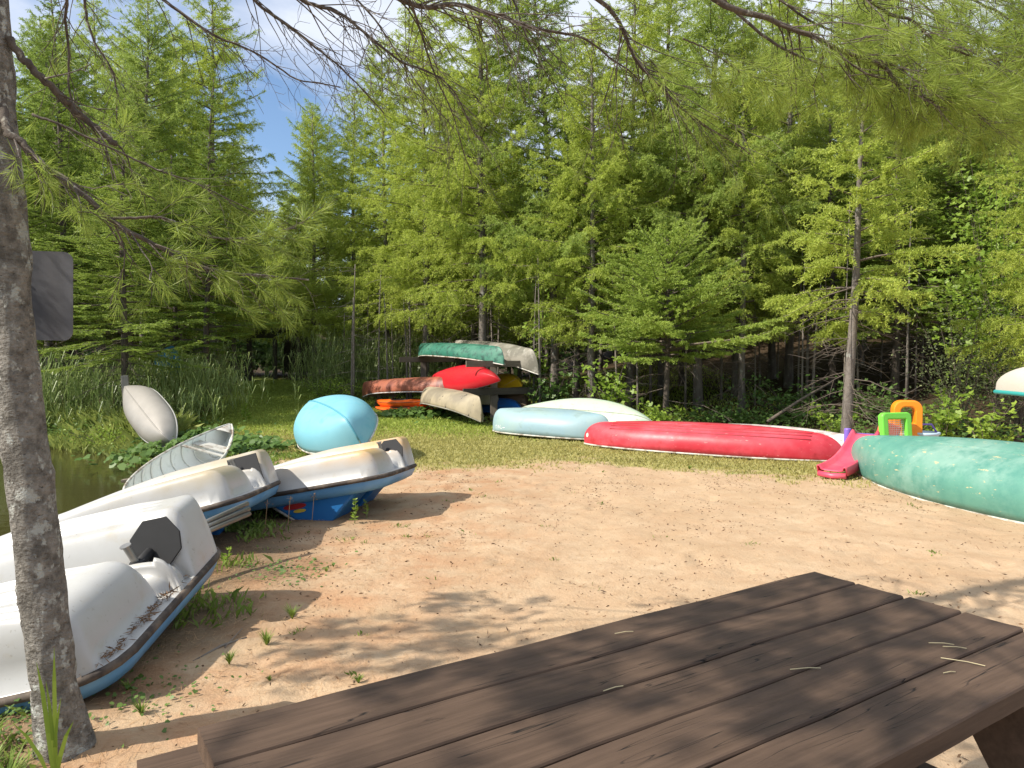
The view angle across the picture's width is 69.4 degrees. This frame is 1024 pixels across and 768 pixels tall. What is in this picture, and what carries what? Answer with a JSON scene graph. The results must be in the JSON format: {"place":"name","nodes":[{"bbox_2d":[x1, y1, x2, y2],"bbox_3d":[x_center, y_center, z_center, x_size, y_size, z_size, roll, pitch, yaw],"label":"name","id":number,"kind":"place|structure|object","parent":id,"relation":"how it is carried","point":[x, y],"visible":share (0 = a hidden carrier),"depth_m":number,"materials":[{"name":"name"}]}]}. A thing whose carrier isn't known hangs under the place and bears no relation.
{"place":"outdoors","nodes":[
{"label":"outdoors","id":0,"kind":"place"},
{"bbox_2d":[0,447,142,535],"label":"water","id":1,"kind":"structure","parent":0,"point":[78,483],"depth_m":10.43,"materials":[{"name":"green liquid"}]},
{"bbox_2d":[0,284,1023,767],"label":"ground","id":2,"kind":"structure","parent":0,"point":[874,516],"depth_m":5.26,"materials":[{"name":"sand"}]},
{"bbox_2d":[12,653,72,767],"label":"tall grass","id":3,"kind":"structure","parent":2,"relation":"on","point":[51,720],"depth_m":2.49,"materials":[{"name":"green plant"}]},
{"bbox_2d":[12,13,115,391],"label":"larch tree","id":4,"kind":"object","parent":2,"relation":"on","point":[50,343],"visible":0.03,"depth_m":24.89,"materials":[{"name":"green plant"}]},
{"bbox_2d":[15,67,129,382],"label":"fir tree","id":5,"kind":"object","parent":2,"relation":"on","point":[34,224],"visible":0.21,"depth_m":17.09,"materials":[{"name":"green plant"}]},
{"bbox_2d":[12,9,158,389],"bbox_3d":[-13.442,-5.376,22.513,6.065,11.921,5.488,1,2,19],"label":"larch tree","id":6,"kind":"object","parent":2,"relation":"on","point":[31,56],"visible":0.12,"depth_m":22.26,"materials":[{"name":"green plant"}]},
{"bbox_2d":[16,0,158,395],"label":"fir tree","id":7,"kind":"object","parent":2,"relation":"on","point":[50,135],"visible":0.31,"depth_m":18.25,"materials":[{"name":"green plant"}]},
{"bbox_2d":[40,0,137,387],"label":"larch tree","id":8,"kind":"object","parent":2,"relation":"on","point":[84,47],"visible":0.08,"depth_m":26.58,"materials":[{"name":"green plant"}]},
{"bbox_2d":[47,423,157,466],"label":"bank grass","id":9,"kind":"structure","parent":2,"relation":"on","point":[65,444],"depth_m":13.72,"materials":[{"name":"plant"}]},
{"bbox_2d":[0,495,220,714],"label":"pedal boat","id":10,"kind":"object","parent":2,"relation":"on","point":[124,565],"visible":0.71,"depth_m":3.53,"materials":[{"name":"plastic"}]},
{"bbox_2d":[79,548,217,676],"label":"leaf litter","id":11,"kind":"object","parent":10,"relation":"on","point":[133,628],"visible":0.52,"depth_m":3.40,"materials":[{"name":"brown plant"}]},
{"bbox_2d":[41,28,189,377],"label":"larch tree","id":12,"kind":"object","parent":2,"relation":"on","point":[109,81],"visible":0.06,"depth_m":23.68,"materials":[{"name":"green plant"}]},
{"bbox_2d":[37,98,209,406],"bbox_3d":[-8.099,-2.547,15.300,3.491,7.160,3.790,0,2,8],"label":"fir tree","id":13,"kind":"object","parent":2,"relation":"on","point":[123,339],"visible":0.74,"depth_m":15.42,"materials":[{"name":"green plant"}]},
{"bbox_2d":[45,401,203,442],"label":"bank grass","id":14,"kind":"structure","parent":2,"relation":"on","point":[184,421],"depth_m":14.62,"materials":[{"name":"plant"}]},
{"bbox_2d":[3,644,262,767],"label":"ground leaves","id":15,"kind":"object","parent":2,"relation":"on","point":[133,699],"visible":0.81,"depth_m":3.10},
{"bbox_2d":[0,449,280,541],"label":"pedal boat","id":16,"kind":"object","parent":2,"relation":"on","point":[214,488],"visible":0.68,"depth_m":5.37,"materials":[{"name":"plastic"}]},
{"bbox_2d":[47,0,239,373],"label":"larch tree","id":17,"kind":"object","parent":2,"relation":"on","point":[136,62],"visible":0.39,"depth_m":21.29,"materials":[{"name":"green plant"}]},
{"bbox_2d":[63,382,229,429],"bbox_3d":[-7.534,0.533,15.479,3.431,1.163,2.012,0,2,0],"label":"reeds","id":18,"kind":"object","parent":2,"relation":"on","point":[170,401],"visible":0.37,"depth_m":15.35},
{"bbox_2d":[123,385,177,446],"bbox_3d":[-6.384,0.482,12.888,2.658,0.714,0.288,27,-19,45],"label":"canoe","id":19,"kind":"object","parent":2,"relation":"on","point":[150,415],"visible":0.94,"depth_m":12.56,"materials":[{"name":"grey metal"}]},
{"bbox_2d":[39,344,305,423],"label":"reeds","id":20,"kind":"object","parent":2,"relation":"on","point":[56,392],"visible":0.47,"depth_m":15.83,"materials":[{"name":"plant"}]},
{"bbox_2d":[106,154,243,403],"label":"fir tree","id":21,"kind":"object","parent":2,"relation":"on","point":[174,338],"visible":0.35,"depth_m":20.39,"materials":[{"name":"green plant"}]},
{"bbox_2d":[122,423,233,489],"bbox_3d":[-4.118,1.056,9.285,0.654,0.441,3.400,16,8,-6],"label":"canoe","id":22,"kind":"object","parent":2,"relation":"on","point":[214,444],"visible":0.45,"depth_m":9.95,"materials":[{"name":"white paint"}]},
{"bbox_2d":[110,29,256,369],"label":"larch tree","id":23,"kind":"object","parent":2,"relation":"on","point":[191,123],"visible":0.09,"depth_m":24.00,"materials":[{"name":"green plant"}]},
{"bbox_2d":[0,444,387,767],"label":"weeds","id":24,"kind":"object","parent":2,"relation":"on","point":[253,524],"visible":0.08,"depth_m":4.43,"materials":[{"name":"plant"}]},
{"bbox_2d":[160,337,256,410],"bbox_3d":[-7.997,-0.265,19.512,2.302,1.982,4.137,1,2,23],"label":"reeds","id":25,"kind":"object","parent":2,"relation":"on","point":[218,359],"visible":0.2,"depth_m":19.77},
{"bbox_2d":[139,79,281,411],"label":"fir tree","id":26,"kind":"object","parent":2,"relation":"on","point":[206,320],"visible":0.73,"depth_m":18.38,"materials":[{"name":"green plant"}]},
{"bbox_2d":[130,0,303,364],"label":"larch tree","id":27,"kind":"object","parent":2,"relation":"on","point":[209,69],"visible":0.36,"depth_m":23.64,"materials":[{"name":"green plant"}]},
{"bbox_2d":[195,139,281,382],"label":"larch tree","id":28,"kind":"object","parent":2,"relation":"on","point":[252,263],"visible":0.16,"depth_m":29.79,"materials":[{"name":"green plant"}]},
{"bbox_2d":[39,336,438,370],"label":"ground leaves","id":29,"kind":"object","parent":2,"relation":"on","point":[260,346],"visible":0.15,"depth_m":41.13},
{"bbox_2d":[226,435,297,457],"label":"ground leaves","id":30,"kind":"object","parent":2,"relation":"on","point":[252,442],"visible":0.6,"depth_m":11.39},
{"bbox_2d":[219,328,317,380],"bbox_3d":[-10.939,-1.219,33.178,4.184,2.493,2.800,0,2,0],"label":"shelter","id":31,"kind":"object","parent":2,"relation":"on","point":[287,351],"visible":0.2,"depth_m":32.02,"materials":[{"name":"wood"}]},
{"bbox_2d":[253,190,319,377],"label":"larch tree","id":32,"kind":"object","parent":2,"relation":"on","point":[275,261],"visible":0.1,"depth_m":36.03,"materials":[{"name":"green plant"}]},
{"bbox_2d":[218,546,357,588],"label":"ground leaves","id":33,"kind":"object","parent":2,"relation":"on","point":[292,570],"visible":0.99,"depth_m":4.95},
{"bbox_2d":[246,110,351,385],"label":"larch tree","id":34,"kind":"object","parent":2,"relation":"on","point":[307,172],"visible":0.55,"depth_m":25.95,"materials":[{"name":"green plant"}]},
{"bbox_2d":[262,98,379,372],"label":"larch tree","id":35,"kind":"object","parent":2,"relation":"on","point":[330,146],"visible":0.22,"depth_m":32.24,"materials":[{"name":"green plant"}]},
{"bbox_2d":[292,367,360,399],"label":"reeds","id":36,"kind":"object","parent":2,"relation":"on","point":[323,392],"visible":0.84,"depth_m":21.36,"materials":[{"name":"green plant"}]},
{"bbox_2d":[250,436,416,520],"bbox_3d":[-2.153,1.039,7.221,2.340,0.662,1.240,-10,-2,7],"label":"pedal boat","id":37,"kind":"object","parent":2,"relation":"on","point":[337,481],"visible":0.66,"depth_m":6.62,"materials":[{"name":"plastic"}]},
{"bbox_2d":[294,395,377,453],"bbox_3d":[-2.701,0.533,11.011,1.174,0.571,2.811,-31,16,-21],"label":"canoe","id":38,"kind":"object","parent":2,"relation":"on","point":[324,423],"visible":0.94,"depth_m":10.19,"materials":[{"name":"teal"}]},
{"bbox_2d":[278,85,412,390],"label":"larch tree","id":39,"kind":"object","parent":2,"relation":"on","point":[342,169],"visible":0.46,"depth_m":25.01,"materials":[{"name":"green plant"}]},
{"bbox_2d":[260,324,458,399],"bbox_3d":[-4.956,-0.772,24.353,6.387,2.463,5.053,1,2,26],"label":"reeds","id":40,"kind":"object","parent":2,"relation":"on","point":[313,371],"visible":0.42,"depth_m":23.59,"materials":[{"name":"plant"}]},
{"bbox_2d":[79,325,673,375],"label":"ground leaves","id":41,"kind":"object","parent":2,"relation":"on","point":[566,354],"visible":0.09,"depth_m":38.05,"materials":[{"name":"plant"}]},
{"bbox_2d":[312,33,444,393],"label":"larch tree","id":42,"kind":"object","parent":2,"relation":"on","point":[364,151],"visible":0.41,"depth_m":23.46,"materials":[{"name":"green plant"}]},
{"bbox_2d":[365,394,396,405],"bbox_3d":[-3.525,0.478,19.814,0.850,0.412,0.134,0,2,0],"label":"trestle","id":43,"kind":"object","parent":2,"relation":"on","point":[382,395],"visible":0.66,"depth_m":19.82,"materials":[{"name":"brown wood"}]},
{"bbox_2d":[362,377,443,397],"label":"canoe","id":44,"kind":"object","parent":43,"relation":"on","point":[405,385],"visible":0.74,"depth_m":18.46,"materials":[{"name":"red plastic"}]},
{"bbox_2d":[341,0,495,376],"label":"larch tree","id":45,"kind":"object","parent":2,"relation":"on","point":[399,266],"visible":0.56,"depth_m":21.46,"materials":[{"name":"green plant"}]},
{"bbox_2d":[375,406,464,419],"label":"ground leaves","id":46,"kind":"object","parent":2,"relation":"on","point":[412,412],"visible":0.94,"depth_m":17.18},
{"bbox_2d":[399,357,534,420],"bbox_3d":[-1.339,0.140,18.541,1.822,1.644,4.365,-1,2,-29],"label":"canoe rack","id":47,"kind":"object","parent":2,"relation":"on","point":[493,391],"visible":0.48,"depth_m":16.68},
{"bbox_2d":[419,387,483,421],"bbox_3d":[-1.425,0.408,16.808,0.833,0.583,3.236,-3,5,-29],"label":"canoe","id":48,"kind":"object","parent":47,"relation":"on","point":[467,404],"visible":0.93,"depth_m":15.96,"materials":[{"name":"beige plastic"}]},
{"bbox_2d":[418,343,504,364],"bbox_3d":[-1.371,-0.783,18.320,0.874,0.454,4.585,-6,7,-31],"label":"canoe","id":49,"kind":"object","parent":47,"relation":"on","point":[480,352],"visible":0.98,"depth_m":17.33,"materials":[{"name":"green plastic"}]},
{"bbox_2d":[432,365,500,390],"bbox_3d":[-1.206,-0.152,17.356,0.385,0.770,3.472,45,-21,-22],"label":"kayak","id":50,"kind":"object","parent":47,"relation":"on","point":[461,377],"visible":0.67,"depth_m":16.68,"materials":[{"name":"red plastic"}]},
{"bbox_2d":[455,340,539,374],"bbox_3d":[-0.510,-0.733,18.543,0.874,0.623,4.580,-12,11,-27],"label":"canoe","id":51,"kind":"object","parent":47,"relation":"on","point":[526,357],"visible":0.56,"depth_m":16.98,"materials":[{"name":"white plastic"}]},
{"bbox_2d":[411,46,539,372],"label":"larch tree","id":52,"kind":"object","parent":2,"relation":"on","point":[503,315],"visible":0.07,"depth_m":23.48,"materials":[{"name":"green plant"}]},
{"bbox_2d":[375,0,581,367],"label":"larch tree","id":53,"kind":"object","parent":2,"relation":"on","point":[484,284],"visible":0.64,"depth_m":18.70,"materials":[{"name":"green plant"}]},
{"bbox_2d":[423,65,540,371],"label":"larch tree","id":54,"kind":"object","parent":2,"relation":"on","point":[472,274],"visible":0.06,"depth_m":25.57,"materials":[{"name":"green plant"}]},
{"bbox_2d":[0,0,1023,763],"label":"pine tree","id":55,"kind":"object","parent":2,"relation":"on","point":[36,538],"visible":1,"depth_m":2.97,"materials":[{"name":"green plant"}]},
{"bbox_2d":[31,251,72,340],"bbox_3d":[-1.796,-0.333,2.779,0.270,0.335,0.017,1,2,-8],"label":"sign","id":56,"kind":"object","parent":55,"relation":"attached to","point":[52,288],"visible":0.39,"depth_m":2.79,"materials":[{"name":"grey metal"}]},
{"bbox_2d":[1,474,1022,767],"bbox_3d":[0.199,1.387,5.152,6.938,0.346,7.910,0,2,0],"label":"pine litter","id":57,"kind":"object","parent":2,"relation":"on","point":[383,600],"visible":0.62,"depth_m":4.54,"materials":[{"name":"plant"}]},
{"bbox_2d":[4,456,1023,767],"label":"bark crumbs","id":58,"kind":"object","parent":2,"relation":"on","point":[592,556],"visible":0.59,"depth_m":5.80,"materials":[{"name":"wood"}]},
{"bbox_2d":[495,162,550,383],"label":"larch tree","id":59,"kind":"object","parent":2,"relation":"on","point":[518,342],"visible":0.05,"depth_m":29.14,"materials":[{"name":"green plant"}]},
{"bbox_2d":[175,353,871,439],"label":"lush grass","id":60,"kind":"structure","parent":2,"relation":"on","point":[282,403],"depth_m":18.86,"materials":[{"name":"plant"}]},
{"bbox_2d":[522,244,552,402],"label":"dead tree","id":61,"kind":"object","parent":2,"relation":"on","point":[544,344],"visible":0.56,"depth_m":17.41,"materials":[{"name":"brown wood"}]},
{"bbox_2d":[438,0,650,399],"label":"larch tree","id":62,"kind":"object","parent":2,"relation":"on","point":[546,128],"visible":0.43,"depth_m":18.38,"materials":[{"name":"green plant"}]},
{"bbox_2d":[492,408,608,439],"bbox_3d":[0.682,0.710,13.710,2.673,0.481,0.974,2,9,37],"label":"canoe","id":63,"kind":"object","parent":2,"relation":"on","point":[557,423],"visible":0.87,"depth_m":13.30,"materials":[{"name":"blue plastic"}]},
{"bbox_2d":[523,362,582,401],"bbox_3d":[0.972,0.155,17.095,1.448,1.329,1.761,0,2,0],"label":"leafy shrub","id":64,"kind":"object","parent":2,"relation":"on","point":[548,397],"visible":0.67,"depth_m":17.02,"materials":[{"name":"green plant"}]},
{"bbox_2d":[137,572,1023,767],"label":"picnic table","id":65,"kind":"object","parent":2,"relation":"on","point":[715,682],"visible":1,"depth_m":1.50,"materials":[{"name":"wood"}]},
{"bbox_2d":[520,106,641,397],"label":"larch tree","id":66,"kind":"object","parent":2,"relation":"on","point":[578,364],"visible":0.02,"depth_m":21.33,"materials":[{"name":"green plant"}]},
{"bbox_2d":[522,398,651,421],"bbox_3d":[1.375,0.669,14.754,3.389,0.426,1.104,3,43,40],"label":"rowing boat","id":67,"kind":"object","parent":2,"relation":"on","point":[610,411],"visible":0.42,"depth_m":14.47,"materials":[{"name":"white plastic"}]},
{"bbox_2d":[509,10,675,404],"bbox_3d":[1.762,-3.852,17.393,3.931,9.559,3.988,0,2,-9],"label":"larch tree","id":68,"kind":"object","parent":2,"relation":"on","point":[562,274],"visible":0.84,"depth_m":16.93,"materials":[{"name":"green plant"}]},
{"bbox_2d":[256,457,941,677],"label":"grass sprigs","id":69,"kind":"object","parent":2,"relation":"on","point":[408,536],"depth_m":5.90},
{"bbox_2d":[575,348,643,406],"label":"maple sapling","id":70,"kind":"object","parent":2,"relation":"on","point":[610,396],"visible":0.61,"depth_m":15.12,"materials":[{"name":"green plant"}]},
{"bbox_2d":[548,0,716,409],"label":"larch tree","id":71,"kind":"object","parent":2,"relation":"on","point":[647,38],"visible":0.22,"depth_m":19.10,"materials":[{"name":"green plant"}]},
{"bbox_2d":[636,400,697,420],"bbox_3d":[3.078,0.656,14.801,1.287,0.648,1.098,0,2,0],"label":"leafy shrub","id":72,"kind":"object","parent":2,"relation":"on","point":[655,414],"visible":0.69,"depth_m":14.68,"materials":[{"name":"green plant"}]},
{"bbox_2d":[587,0,747,396],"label":"larch tree","id":73,"kind":"object","parent":2,"relation":"on","point":[672,21],"visible":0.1,"depth_m":20.91,"materials":[{"name":"green plant"}]},
{"bbox_2d":[556,214,806,422],"bbox_3d":[3.531,-1.239,15.649,5.127,4.596,5.656,1,2,21],"label":"spruce tree","id":74,"kind":"object","parent":2,"relation":"on","point":[652,305],"visible":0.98,"depth_m":15.03,"materials":[{"name":"green plant"}]},
{"bbox_2d":[601,0,822,411],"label":"larch tree","id":75,"kind":"object","parent":2,"relation":"on","point":[721,20],"visible":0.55,"depth_m":17.25,"materials":[{"name":"green plant"}]},
{"bbox_2d":[584,421,840,461],"bbox_3d":[2.906,0.833,11.309,4.018,0.424,0.954,1,10,32],"label":"canoe","id":76,"kind":"object","parent":2,"relation":"on","point":[727,440],"visible":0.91,"depth_m":10.86,"materials":[{"name":"red"}]},
{"bbox_2d":[411,395,1017,427],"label":"ground leaves","id":77,"kind":"object","parent":2,"relation":"on","point":[758,420],"visible":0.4,"depth_m":15.60,"materials":[{"name":"plant"}]},
{"bbox_2d":[688,397,753,423],"bbox_3d":[4.316,0.666,15.320,1.541,0.735,1.332,0,2,0],"label":"leafy shrub","id":78,"kind":"object","parent":2,"relation":"on","point":[738,417],"visible":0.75,"depth_m":15.15,"materials":[{"name":"green plant"}]},
{"bbox_2d":[676,85,810,397],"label":"larch tree","id":79,"kind":"object","parent":2,"relation":"on","point":[734,380],"visible":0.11,"depth_m":19.68,"materials":[{"name":"green plant"}]},
{"bbox_2d":[665,16,826,412],"bbox_3d":[5.425,-3.896,17.629,3.811,9.449,3.865,1,2,16],"label":"larch tree","id":80,"kind":"object","parent":2,"relation":"on","point":[769,279],"visible":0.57,"depth_m":17.14,"materials":[{"name":"green plant"}]},
{"bbox_2d":[721,370,834,422],"bbox_3d":[5.875,0.290,16.403,2.112,1.240,2.528,-1,2,-39],"label":"leafy shrub","id":81,"kind":"object","parent":2,"relation":"on","point":[778,407],"visible":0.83,"depth_m":16.34,"materials":[{"name":"green plant"}]},
{"bbox_2d":[711,0,878,378],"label":"larch tree","id":82,"kind":"object","parent":2,"relation":"on","point":[772,370],"visible":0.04,"depth_m":21.53,"materials":[{"name":"green plant"}]},
{"bbox_2d":[709,0,906,387],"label":"larch tree","id":83,"kind":"object","parent":2,"relation":"on","point":[788,370],"visible":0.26,"depth_m":19.87,"materials":[{"name":"green plant"}]},
{"bbox_2d":[752,63,915,396],"bbox_3d":[8.054,-3.736,18.364,3.413,8.402,3.268,-1,2,-33],"label":"fir tree","id":84,"kind":"object","parent":2,"relation":"on","point":[834,280],"visible":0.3,"depth_m":18.22,"materials":[{"name":"green plant"}]},
{"bbox_2d":[816,428,879,478],"bbox_3d":[4.263,0.874,9.260,0.468,0.552,1.404,2,2,39],"label":"play slide","id":85,"kind":"object","parent":2,"relation":"on","point":[841,460],"visible":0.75,"depth_m":9.08,"materials":[{"name":"pink plastic"}]},
{"bbox_2d":[786,0,936,365],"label":"larch tree","id":86,"kind":"object","parent":2,"relation":"on","point":[860,352],"visible":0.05,"depth_m":21.55,"materials":[{"name":"green plant"}]},
{"bbox_2d":[825,374,907,424],"bbox_3d":[7.449,0.333,15.468,1.651,1.074,1.812,2,2,39],"label":"leafy shrub","id":87,"kind":"object","parent":2,"relation":"on","point":[887,404],"visible":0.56,"depth_m":15.41,"materials":[{"name":"green plant"}]},
{"bbox_2d":[760,49,980,433],"bbox_3d":[5.607,-2.147,12.160,3.546,6.676,2.801,1,2,37],"label":"larch tree","id":88,"kind":"object","parent":2,"relation":"on","point":[891,286],"visible":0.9,"depth_m":12.14,"materials":[{"name":"green plant"}]},
{"bbox_2d":[878,412,911,435],"bbox_3d":[5.511,0.748,10.614,0.500,0.680,0.100,0,-4,-14],"label":"toy goal","id":89,"kind":"object","parent":2,"relation":"on","point":[885,418],"visible":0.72,"depth_m":10.61,"materials":[{"name":"green plastic"}]},
{"bbox_2d":[787,417,1023,441],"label":"ground leaves","id":90,"kind":"object","parent":2,"relation":"on","point":[964,428],"visible":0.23,"depth_m":13.08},
{"bbox_2d":[889,400,922,435],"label":"toy arch","id":91,"kind":"structure","parent":2,"relation":"on","point":[917,413],"depth_m":10.79,"materials":[{"name":"orange plastic"}]},
{"bbox_2d":[813,43,999,399],"bbox_3d":[9.110,-3.843,17.101,4.046,8.756,4.394,1,2,27],"label":"fir tree","id":92,"kind":"object","parent":2,"relation":"on","point":[898,328],"visible":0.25,"depth_m":17.24,"materials":[{"name":"green plant"}]},
{"bbox_2d":[851,435,1023,524],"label":"canoe","id":93,"kind":"object","parent":2,"relation":"on","point":[984,477],"visible":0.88,"depth_m":7.32,"materials":[{"name":"teal plastic"}]},
{"bbox_2d":[868,1,1013,367],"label":"fir tree","id":94,"kind":"object","parent":2,"relation":"on","point":[944,258],"visible":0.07,"depth_m":20.16,"materials":[{"name":"green plant"}]},
{"bbox_2d":[884,70,1005,356],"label":"larch tree","id":95,"kind":"object","parent":2,"relation":"on","point":[945,323],"visible":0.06,"depth_m":21.60,"materials":[{"name":"green plant"}]},
{"bbox_2d":[922,384,973,436],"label":"maple sapling","id":96,"kind":"object","parent":2,"relation":"on","point":[948,417],"visible":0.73,"depth_m":11.59,"materials":[{"name":"green plant"}]},
{"bbox_2d":[877,0,1022,382],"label":"fir tree","id":97,"kind":"object","parent":2,"relation":"on","point":[957,205],"visible":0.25,"depth_m":18.18,"materials":[{"name":"green plant"}]},
{"bbox_2d":[891,284,1020,435],"bbox_3d":[8.396,-0.413,13.624,2.659,2.851,2.490,-1,2,-27],"label":"pale shrub","id":98,"kind":"object","parent":2,"relation":"on","point":[967,402],"visible":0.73,"depth_m":13.57,"materials":[{"name":"green plant"}]},
{"bbox_2d":[892,126,1023,414],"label":"maple tree","id":99,"kind":"object","parent":2,"relation":"on","point":[977,278],"visible":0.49,"depth_m":14.89,"materials":[{"name":"green plant"}]},
{"bbox_2d":[902,0,1023,397],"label":"fir tree","id":100,"kind":"object","parent":2,"relation":"on","point":[959,178],"visible":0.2,"depth_m":16.49,"materials":[{"name":"green plant"}]},
{"bbox_2d":[920,263,1023,439],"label":"pale shrub","id":101,"kind":"object","parent":2,"relation":"on","point":[1020,418],"visible":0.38,"depth_m":13.29,"materials":[{"name":"green plant"}]},
{"bbox_2d":[944,108,1023,436],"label":"larch tree","id":102,"kind":"object","parent":2,"relation":"on","point":[1017,264],"visible":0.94,"depth_m":11.97,"materials":[{"name":"green plant"}]},
{"bbox_2d":[946,398,1022,441],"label":"maple sapling","id":103,"kind":"object","parent":2,"relation":"on","point":[985,430],"visible":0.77,"depth_m":10.94,"materials":[{"name":"green plant"}]},
{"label":"boat stand","id":104,"kind":"object","parent":2,"relation":"on","visible":0},
{"bbox_2d":[993,367,1023,396],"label":"canoe","id":105,"kind":"object","parent":104,"relation":"on","point":[1011,383],"visible":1,"depth_m":8.13,"materials":[{"name":"white"}]},
{"bbox_2d":[9,0,1023,306],"label":"sky","id":106,"kind":"structure","parent":0,"point":[276,138],"materials":[{"name":"blue"}]},
{"bbox_2d":[191,421,875,487],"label":"grass","id":107,"kind":"structure","parent":0,"point":[554,447],"depth_m":10.92,"materials":[{"name":"plant"}]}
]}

